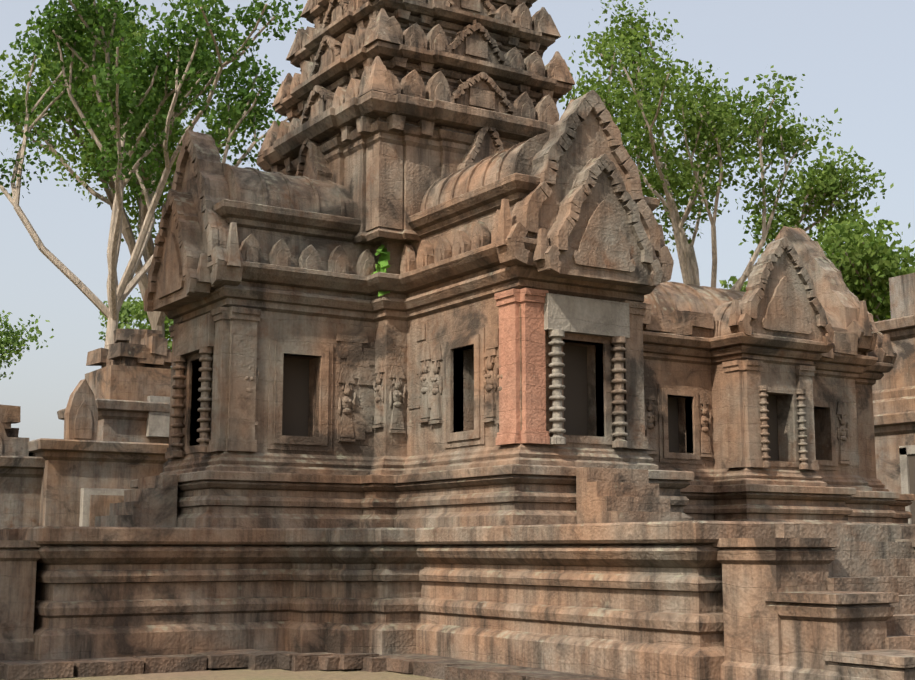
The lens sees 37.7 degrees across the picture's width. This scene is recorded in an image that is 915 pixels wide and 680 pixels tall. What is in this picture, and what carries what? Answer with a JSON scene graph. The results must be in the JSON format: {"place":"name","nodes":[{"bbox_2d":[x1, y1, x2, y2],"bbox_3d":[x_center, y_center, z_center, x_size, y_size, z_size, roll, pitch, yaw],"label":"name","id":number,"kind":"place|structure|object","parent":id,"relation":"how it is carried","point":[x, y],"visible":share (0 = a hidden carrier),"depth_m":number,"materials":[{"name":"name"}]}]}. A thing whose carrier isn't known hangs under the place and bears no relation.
{"place":"outdoors","nodes":[
{"label":"outdoors","id":0,"kind":"place"},
{"bbox_2d":[0,668,441,679],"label":"ground","id":1,"kind":"structure","parent":0,"point":[237,674],"depth_m":18.37,"materials":[{"name":"beige sand"}]},
{"bbox_2d":[0,70,24,108],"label":"tree","id":2,"kind":"object","parent":1,"relation":"on","point":[5,88],"visible":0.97,"depth_m":62.65,"materials":[{"name":"green plant"}]},
{"bbox_2d":[0,310,53,379],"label":"tree","id":3,"kind":"object","parent":1,"relation":"on","point":[13,341],"visible":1,"depth_m":104.59,"materials":[{"name":"green plant"}]},
{"bbox_2d":[98,299,172,348],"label":"tree","id":4,"kind":"object","parent":1,"relation":"on","point":[126,310],"depth_m":94.05,"materials":[{"name":"green plant"}]},
{"bbox_2d":[0,0,274,337],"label":"tree","id":5,"kind":"object","parent":1,"relation":"on","point":[156,319],"visible":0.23,"depth_m":72.33,"materials":[{"name":"green plant"}]},
{"bbox_2d":[128,288,172,351],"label":"tree","id":6,"kind":"object","parent":1,"relation":"on","point":[166,325],"depth_m":104.65,"materials":[{"name":"green plant"}]},
{"bbox_2d":[0,0,303,348],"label":"tree","id":7,"kind":"object","parent":1,"relation":"on","point":[108,121],"visible":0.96,"depth_m":60.44,"materials":[{"name":"green plant"}]},
{"bbox_2d":[0,0,914,679],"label":"temple","id":8,"kind":"structure","parent":1,"relation":"on","point":[534,414],"depth_m":22.16,"materials":[{"name":"stone"}]},
{"bbox_2d":[371,245,390,296],"bbox_3d":[-1.308,-1.221,23.518,0.431,0.978,0.410,6,-10,-32],"label":"plant","id":9,"kind":"object","parent":8,"relation":"on","point":[384,258],"visible":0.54,"depth_m":23.55,"materials":[{"name":"green plant"}]},
{"bbox_2d":[558,0,893,290],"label":"tree","id":10,"kind":"object","parent":1,"relation":"on","point":[713,123],"visible":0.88,"depth_m":59.19,"materials":[{"name":"green plant"}]},
{"bbox_2d":[719,203,914,321],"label":"tree","id":11,"kind":"object","parent":1,"relation":"on","point":[864,267],"visible":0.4,"depth_m":71.61,"materials":[{"name":"green plant"}]},
{"bbox_2d":[738,194,895,258],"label":"tree","id":12,"kind":"object","parent":1,"relation":"on","point":[747,222],"depth_m":89.52,"materials":[{"name":"green plant"}]},
{"bbox_2d":[0,0,914,440],"label":"sky","id":13,"kind":"structure","parent":0,"point":[856,58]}
]}

